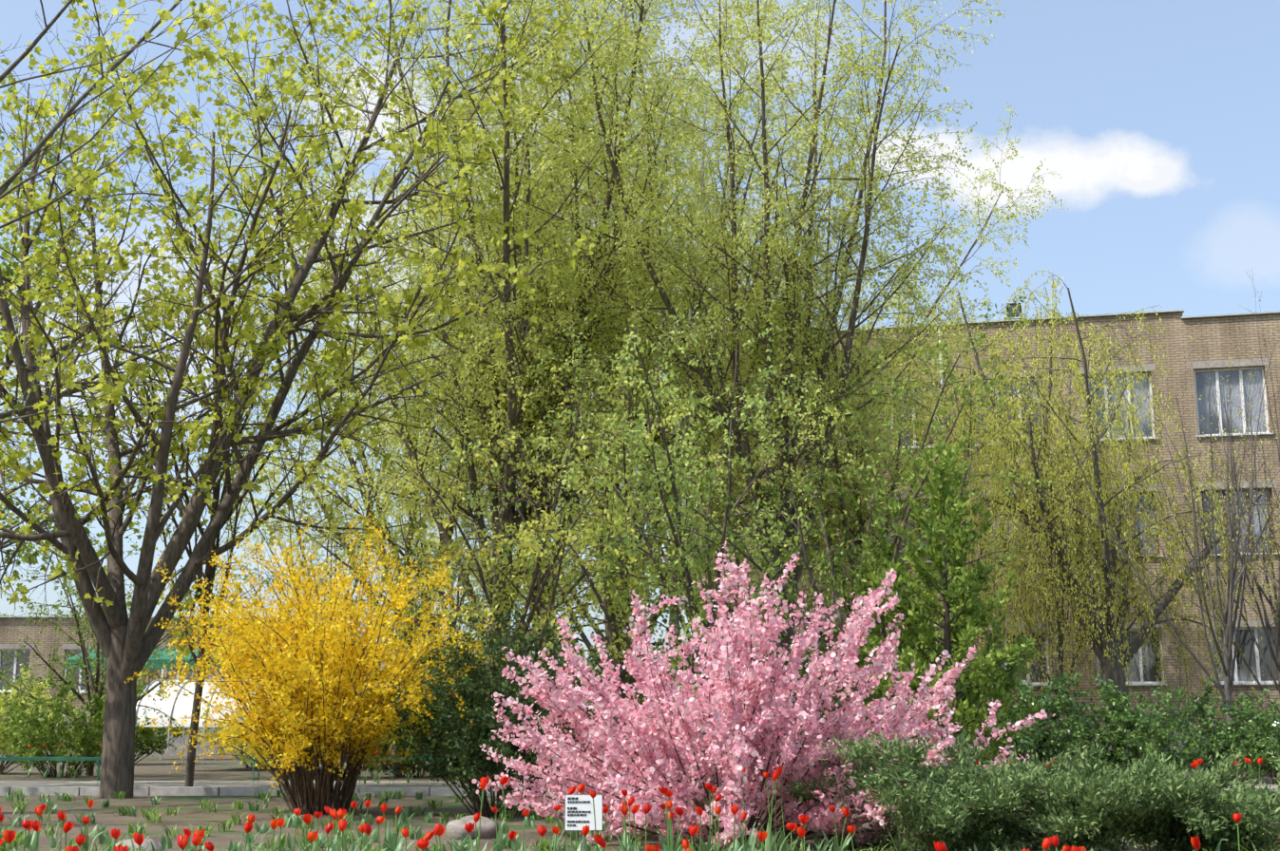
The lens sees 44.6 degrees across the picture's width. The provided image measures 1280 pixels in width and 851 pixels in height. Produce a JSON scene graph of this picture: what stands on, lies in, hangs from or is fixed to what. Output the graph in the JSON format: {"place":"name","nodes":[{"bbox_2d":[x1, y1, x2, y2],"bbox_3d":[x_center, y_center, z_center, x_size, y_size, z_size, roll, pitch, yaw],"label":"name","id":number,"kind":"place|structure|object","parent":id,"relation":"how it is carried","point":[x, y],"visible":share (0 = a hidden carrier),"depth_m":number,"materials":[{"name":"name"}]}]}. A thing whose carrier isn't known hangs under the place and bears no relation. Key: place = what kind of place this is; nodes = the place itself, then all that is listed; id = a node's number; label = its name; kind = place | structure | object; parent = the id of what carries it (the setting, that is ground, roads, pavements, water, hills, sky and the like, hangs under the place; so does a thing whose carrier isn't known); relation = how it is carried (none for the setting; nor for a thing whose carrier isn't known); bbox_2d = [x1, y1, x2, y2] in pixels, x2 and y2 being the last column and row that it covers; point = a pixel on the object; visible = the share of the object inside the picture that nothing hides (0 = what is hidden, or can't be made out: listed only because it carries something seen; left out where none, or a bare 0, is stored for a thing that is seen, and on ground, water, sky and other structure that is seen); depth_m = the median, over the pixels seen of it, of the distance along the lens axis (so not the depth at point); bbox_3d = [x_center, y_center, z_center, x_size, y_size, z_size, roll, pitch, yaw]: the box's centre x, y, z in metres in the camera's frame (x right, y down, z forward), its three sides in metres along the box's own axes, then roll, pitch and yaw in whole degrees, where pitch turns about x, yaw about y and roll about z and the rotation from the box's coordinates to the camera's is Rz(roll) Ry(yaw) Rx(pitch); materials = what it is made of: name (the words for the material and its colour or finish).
{"place":"outdoors","nodes":[
{"label":"outdoors","id":0,"kind":"place"},
{"bbox_2d":[0,615,342,756],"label":"building","id":1,"kind":"structure","parent":0,"point":[32,631],"depth_m":59.86,"materials":[{"name":"beige brick"}]},
{"bbox_2d":[0,732,1278,850],"bbox_3d":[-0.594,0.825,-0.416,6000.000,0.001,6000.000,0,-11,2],"label":"ground","id":2,"kind":"structure","parent":0,"point":[156,769],"depth_m":17.14,"materials":[{"name":"green plant"}]},
{"bbox_2d":[0,664,76,774],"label":"green shrub","id":3,"kind":"object","parent":2,"relation":"on","point":[3,711],"visible":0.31,"depth_m":33.65,"materials":[{"name":"green plant"}]},
{"bbox_2d":[0,674,152,778],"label":"green shrub","id":4,"kind":"object","parent":2,"relation":"on","point":[34,735],"visible":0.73,"depth_m":31.13,"materials":[{"name":"green plant"}]},
{"bbox_2d":[46,664,203,765],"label":"green shrub","id":5,"kind":"object","parent":2,"relation":"on","point":[147,737],"visible":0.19,"depth_m":43.25,"materials":[{"name":"green plant"}]},
{"bbox_2d":[0,508,261,776],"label":"tree","id":6,"kind":"object","parent":2,"relation":"on","point":[89,680],"visible":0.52,"depth_m":32.45,"materials":[{"name":"green plant"}]},
{"bbox_2d":[114,839,165,850],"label":"rock","id":7,"kind":"object","parent":2,"relation":"on","point":[146,843],"visible":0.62,"depth_m":11.40,"materials":[{"name":"stone"}]},
{"bbox_2d":[0,71,285,615],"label":"maple tree","id":8,"kind":"object","parent":2,"relation":"on","point":[31,559],"visible":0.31,"depth_m":26.21,"materials":[{"name":"green plant"}]},
{"bbox_2d":[0,0,320,494],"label":"tree","id":9,"kind":"object","parent":2,"relation":"on","point":[199,53],"visible":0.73,"depth_m":18.15,"materials":[{"name":"green plant"}]},
{"bbox_2d":[62,649,275,761],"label":"awning","id":10,"kind":"object","parent":2,"relation":"on","point":[162,662],"visible":0.19,"depth_m":49.69,"materials":[{"name":"green fabric"}]},
{"bbox_2d":[135,678,269,771],"bbox_3d":[-9.389,7.107,37.184,4.245,2.152,3.078,-1,-11,5],"label":"canopy tent","id":11,"kind":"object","parent":2,"relation":"on","point":[178,709],"depth_m":36.05,"materials":[{"name":"white fabric"}]},
{"bbox_2d":[0,745,420,850],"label":"tulips","id":12,"kind":"object","parent":2,"relation":"on","point":[82,839],"visible":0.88,"depth_m":9.13,"materials":[{"name":"green"}]},
{"bbox_2d":[48,154,388,786],"bbox_3d":[-7.341,0.597,25.777,6.393,10.700,4.253,-1,-11,4],"label":"slender tree","id":13,"kind":"object","parent":2,"relation":"on","point":[210,570],"visible":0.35,"depth_m":25.43,"materials":[{"name":"green plant"}]},
{"bbox_2d":[173,677,278,768],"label":"green shrub","id":14,"kind":"object","parent":2,"relation":"on","point":[241,754],"visible":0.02,"depth_m":38.96,"materials":[{"name":"green plant"}]},
{"bbox_2d":[197,643,407,780],"bbox_3d":[-6.586,5.552,30.630,3.984,2.754,3.909,4,-12,-21],"label":"green shrub","id":15,"kind":"object","parent":2,"relation":"on","point":[255,753],"visible":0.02,"depth_m":29.99,"materials":[{"name":"green plant"}]},
{"bbox_2d":[0,0,620,799],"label":"maple tree","id":16,"kind":"object","parent":2,"relation":"on","point":[127,644],"visible":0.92,"depth_m":22.65,"materials":[{"name":"green plant"}]},
{"bbox_2d":[208,361,422,772],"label":"sparse tree","id":17,"kind":"object","parent":2,"relation":"on","point":[336,553],"visible":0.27,"depth_m":33.42,"materials":[{"name":"green plant"}]},
{"bbox_2d":[124,507,520,815],"bbox_3d":[-3.517,2.693,17.560,4.629,3.325,5.019,-1,-11,5],"label":"forsythia shrub","id":18,"kind":"object","parent":2,"relation":"on","point":[315,691],"visible":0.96,"depth_m":17.03,"materials":[{"name":"yellow plant"}]},
{"bbox_2d":[340,640,436,768],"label":"green shrub","id":19,"kind":"object","parent":2,"relation":"on","point":[363,767],"depth_m":38.86,"materials":[{"name":"green plant"}]},
{"bbox_2d":[159,101,625,772],"bbox_3d":[-5.771,-0.053,36.160,9.997,15.959,8.225,-7,-13,31],"label":"elm tree","id":20,"kind":"object","parent":2,"relation":"on","point":[361,487],"visible":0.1,"depth_m":35.82,"materials":[{"name":"green plant"}]},
{"bbox_2d":[340,654,455,778],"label":"green shrub","id":21,"kind":"object","parent":2,"relation":"on","point":[385,750],"visible":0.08,"depth_m":30.90,"materials":[{"name":"green plant"}]},
{"bbox_2d":[214,429,624,779],"bbox_3d":[-4.180,3.106,30.102,7.926,7.425,5.607,3,-12,-17],"label":"tree","id":22,"kind":"object","parent":2,"relation":"on","point":[404,564],"visible":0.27,"depth_m":30.28,"materials":[{"name":"green plant"}]},
{"bbox_2d":[349,398,490,664],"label":"sparse tree","id":23,"kind":"object","parent":2,"relation":"on","point":[449,606],"visible":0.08,"depth_m":40.07,"materials":[{"name":"green plant"}]},
{"bbox_2d":[445,815,498,840],"bbox_3d":[-1.437,3.513,13.356,0.454,0.326,0.494,1,-7,-9],"label":"rock","id":24,"kind":"object","parent":2,"relation":"on","point":[455,830],"visible":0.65,"depth_m":13.19,"materials":[{"name":"stone"}]},
{"bbox_2d":[235,365,724,784],"bbox_3d":[-2.393,2.450,23.128,6.254,6.047,6.690,-4,-12,20],"label":"tree","id":25,"kind":"object","parent":2,"relation":"on","point":[468,614],"visible":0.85,"depth_m":22.17,"materials":[{"name":"green plant"}]},
{"bbox_2d":[384,630,584,751],"bbox_3d":[-3.197,6.149,35.430,4.433,3.453,4.523,-5,-12,24],"label":"green shrub","id":26,"kind":"object","parent":2,"relation":"on","point":[476,662],"visible":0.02,"depth_m":34.75,"materials":[{"name":"green plant"}]},
{"bbox_2d":[203,0,771,781],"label":"elm tree","id":27,"kind":"object","parent":2,"relation":"on","point":[509,382],"visible":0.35,"depth_m":28.73,"materials":[{"name":"green plant"}]},
{"bbox_2d":[373,604,617,818],"bbox_3d":[-1.699,3.068,16.957,3.370,2.371,2.466,-9,-14,38],"label":"dark shrub","id":28,"kind":"object","parent":2,"relation":"on","point":[465,755],"visible":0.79,"depth_m":16.61,"materials":[{"name":"green plant"}]},
{"bbox_2d":[263,0,753,767],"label":"elm tree","id":29,"kind":"object","parent":2,"relation":"on","point":[626,236],"visible":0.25,"depth_m":30.09,"materials":[{"name":"green plant"}]},
{"bbox_2d":[564,794,602,850],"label":"sign","id":30,"kind":"object","parent":2,"relation":"on","point":[579,812],"visible":1,"depth_m":9.14,"materials":[{"name":"white"}]},
{"bbox_2d":[476,614,695,781],"bbox_3d":[-1.237,5.179,29.755,4.453,3.161,4.762,3,-12,-15],"label":"green shrub","id":31,"kind":"object","parent":2,"relation":"on","point":[596,671],"depth_m":29.03,"materials":[{"name":"green plant"}]},
{"bbox_2d":[378,0,841,668],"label":"elm tree","id":32,"kind":"object","parent":2,"relation":"on","point":[709,367],"visible":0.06,"depth_m":34.54,"materials":[{"name":"green plant"}]},
{"bbox_2d":[391,765,856,850],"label":"tulips","id":33,"kind":"object","parent":2,"relation":"on","point":[767,837],"visible":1,"depth_m":9.69,"materials":[{"name":"green"}]},
{"bbox_2d":[402,286,850,754],"bbox_3d":[-0.270,1.732,25.550,7.539,8.417,9.399,1,-11,-6],"label":"tree","id":34,"kind":"object","parent":2,"relation":"on","point":[619,643],"visible":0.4,"depth_m":26.14,"materials":[{"name":"green plant"}]},
{"bbox_2d":[0,788,1279,850],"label":"strap leaf plants","id":35,"kind":"object","parent":2,"relation":"on","point":[291,819],"visible":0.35,"depth_m":13.54,"materials":[{"name":"green plant"}]},
{"bbox_2d":[0,786,1279,797],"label":"kerb","id":36,"kind":"structure","parent":2,"relation":"on","point":[200,792],"depth_m":22.18,"materials":[{"name":"concrete"}]},
{"bbox_2d":[443,305,842,786],"bbox_3d":[0.483,1.787,23.466,5.229,7.480,7.383,-8,-14,36],"label":"tree","id":37,"kind":"object","parent":2,"relation":"on","point":[672,473],"visible":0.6,"depth_m":23.12,"materials":[{"name":"green plant"}]},
{"bbox_2d":[577,623,725,781],"bbox_3d":[0.343,5.370,30.408,4.229,3.031,4.383,-4,-12,22],"label":"green shrub","id":38,"kind":"object","parent":2,"relation":"on","point":[640,698],"visible":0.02,"depth_m":29.60,"materials":[{"name":"green plant"}]},
{"bbox_2d":[586,41,776,672],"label":"tree","id":39,"kind":"object","parent":2,"relation":"on","point":[697,245],"visible":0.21,"depth_m":33.39,"materials":[{"name":"green plant"}]},
{"bbox_2d":[463,0,1005,771],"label":"elm tree","id":40,"kind":"object","parent":2,"relation":"on","point":[768,236],"visible":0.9,"depth_m":28.32,"materials":[{"name":"green plant"}]},
{"bbox_2d":[635,632,835,776],"bbox_3d":[2.022,5.638,32.022,5.163,3.135,4.144,-7,-13,31],"label":"green shrub","id":41,"kind":"object","parent":2,"relation":"on","point":[807,660],"depth_m":31.29,"materials":[{"name":"green plant"}]},
{"bbox_2d":[471,540,1055,850],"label":"pink flowering shrub","id":42,"kind":"object","parent":2,"relation":"on","point":[752,735],"visible":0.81,"depth_m":12.25,"materials":[{"name":"pink plant"}]},
{"bbox_2d":[543,293,1053,705],"bbox_3d":[3.030,1.806,25.282,7.187,8.157,7.442,-3,-12,15],"label":"tree","id":43,"kind":"object","parent":2,"relation":"on","point":[791,594],"visible":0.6,"depth_m":24.01,"materials":[{"name":"green plant"}]},
{"bbox_2d":[554,0,1068,654],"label":"elm tree","id":44,"kind":"object","parent":2,"relation":"on","point":[985,239],"visible":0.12,"depth_m":43.47,"materials":[{"name":"green plant"}]},
{"bbox_2d":[751,607,956,761],"bbox_3d":[4.078,4.987,29.478,4.011,3.444,4.766,-6,-13,28],"label":"green shrub","id":45,"kind":"object","parent":2,"relation":"on","point":[834,638],"depth_m":28.73,"materials":[{"name":"green plant"}]},
{"bbox_2d":[783,253,959,327],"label":"tree","id":46,"kind":"object","parent":2,"relation":"on","point":[891,297],"depth_m":56.12,"materials":[{"name":"green plant"}]},
{"bbox_2d":[709,88,1050,654],"bbox_3d":[4.527,0.469,32.424,5.932,13.462,7.702,-10,-15,42],"label":"elm tree","id":47,"kind":"object","parent":2,"relation":"on","point":[828,504],"visible":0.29,"depth_m":32.03,"materials":[{"name":"green plant"}]},
{"bbox_2d":[824,525,940,745],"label":"tree","id":48,"kind":"object","parent":2,"relation":"on","point":[888,549],"visible":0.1,"depth_m":24.04,"materials":[{"name":"green plant"}]},
{"bbox_2d":[856,427,1043,764],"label":"tree","id":49,"kind":"object","parent":2,"relation":"on","point":[969,716],"visible":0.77,"depth_m":21.44,"materials":[{"name":"green plant"}]},
{"bbox_2d":[777,729,1279,850],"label":"juniper shrub","id":50,"kind":"object","parent":2,"relation":"on","point":[956,801],"visible":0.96,"depth_m":10.58,"materials":[{"name":"green plant"}]},
{"bbox_2d":[820,758,1262,850],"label":"tulips","id":51,"kind":"object","parent":2,"relation":"on","point":[1046,842],"visible":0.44,"depth_m":8.58,"materials":[{"name":"red plant"}]},
{"bbox_2d":[853,269,1279,769],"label":"weeping willow tree","id":52,"kind":"object","parent":2,"relation":"on","point":[1080,590],"visible":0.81,"depth_m":38.53,"materials":[{"name":"green plant"}]},
{"bbox_2d":[981,376,1159,719],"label":"bare tree","id":53,"kind":"object","parent":2,"relation":"on","point":[1060,638],"visible":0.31,"depth_m":40.52,"materials":[{"name":"grey plant"}]},
{"bbox_2d":[1008,313,1279,773],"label":"bare tree","id":54,"kind":"object","parent":2,"relation":"on","point":[1228,623],"visible":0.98,"depth_m":35.21,"materials":[{"name":"grey plant"}]},
{"bbox_2d":[1117,290,1279,712],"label":"bare tree","id":55,"kind":"object","parent":2,"relation":"on","point":[1276,659],"visible":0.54,"depth_m":39.09,"materials":[{"name":"grey plant"}]},
{"bbox_2d":[1197,267,1279,603],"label":"bare tree","id":56,"kind":"object","parent":2,"relation":"on","point":[1268,571],"visible":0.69,"depth_m":37.74,"materials":[{"name":"brown plant"}]},
{"bbox_2d":[1210,638,1279,777],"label":"bare shrub twigs","id":57,"kind":"object","parent":2,"relation":"on","point":[1264,680],"visible":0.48,"depth_m":32.06,"materials":[{"name":"grey plant"}]},
{"bbox_2d":[0,781,1278,787],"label":"path","id":58,"kind":"structure","parent":0,"point":[436,784],"depth_m":27.00,"materials":[{"name":"grey concrete"}]},
{"bbox_2d":[0,757,101,786],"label":"bench","id":59,"kind":"object","parent":58,"relation":"on","point":[99,759],"visible":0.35,"depth_m":25.54,"materials":[{"name":"green paint"}]},
{"bbox_2d":[238,757,375,785],"bbox_3d":[-5.516,5.737,25.873,2.200,0.478,0.384,0,-11,2],"label":"bench","id":60,"kind":"object","parent":58,"relation":"on","point":[268,759],"visible":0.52,"depth_m":25.75,"materials":[{"name":"green paint"}]},
{"bbox_2d":[375,757,444,783],"bbox_3d":[-3.787,5.766,26.023,1.200,0.478,0.384,0,-11,2],"label":"bench","id":61,"kind":"object","parent":58,"relation":"on","point":[395,759],"visible":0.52,"depth_m":25.88,"materials":[{"name":"green paint"}]},
{"bbox_2d":[812,675,1029,755],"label":"glossy shrub","id":62,"kind":"object","parent":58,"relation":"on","point":[1002,719],"visible":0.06,"depth_m":24.15,"materials":[{"name":"green plant"}]},
{"bbox_2d":[955,667,1069,768],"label":"glossy shrub","id":63,"kind":"object","parent":58,"relation":"on","point":[1022,696],"visible":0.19,"depth_m":25.71,"materials":[{"name":"green plant"}]},
{"bbox_2d":[1009,668,1140,774],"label":"glossy shrub","id":64,"kind":"object","parent":58,"relation":"on","point":[1062,698],"visible":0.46,"depth_m":27.03,"materials":[{"name":"green plant"}]},
{"bbox_2d":[1060,674,1234,778],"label":"glossy shrub","id":65,"kind":"object","parent":58,"relation":"on","point":[1137,739],"visible":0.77,"depth_m":26.30,"materials":[{"name":"green plant"}]},
{"bbox_2d":[1147,676,1279,783],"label":"glossy shrub","id":66,"kind":"object","parent":58,"relation":"on","point":[1198,708],"visible":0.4,"depth_m":27.74,"materials":[{"name":"green plant"}]},
{"bbox_2d":[1219,692,1279,784],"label":"glossy shrub","id":67,"kind":"object","parent":58,"relation":"on","point":[1269,727],"visible":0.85,"depth_m":26.69,"materials":[{"name":"green plant"}]},
{"bbox_2d":[0,0,1279,725],"label":"sky","id":68,"kind":"structure","parent":0,"point":[1158,121],"materials":[{"name":"blue"}]},
{"bbox_2d":[691,309,1279,764],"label":"building","id":69,"kind":"structure","parent":0,"point":[1214,334],"depth_m":45.10,"materials":[{"name":"beige brick"}]},
{"bbox_2d":[1006,303,1021,319],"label":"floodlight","id":70,"kind":"object","parent":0,"point":[1009,309],"visible":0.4,"depth_m":46.81,"materials":[{"name":"grey metal"}]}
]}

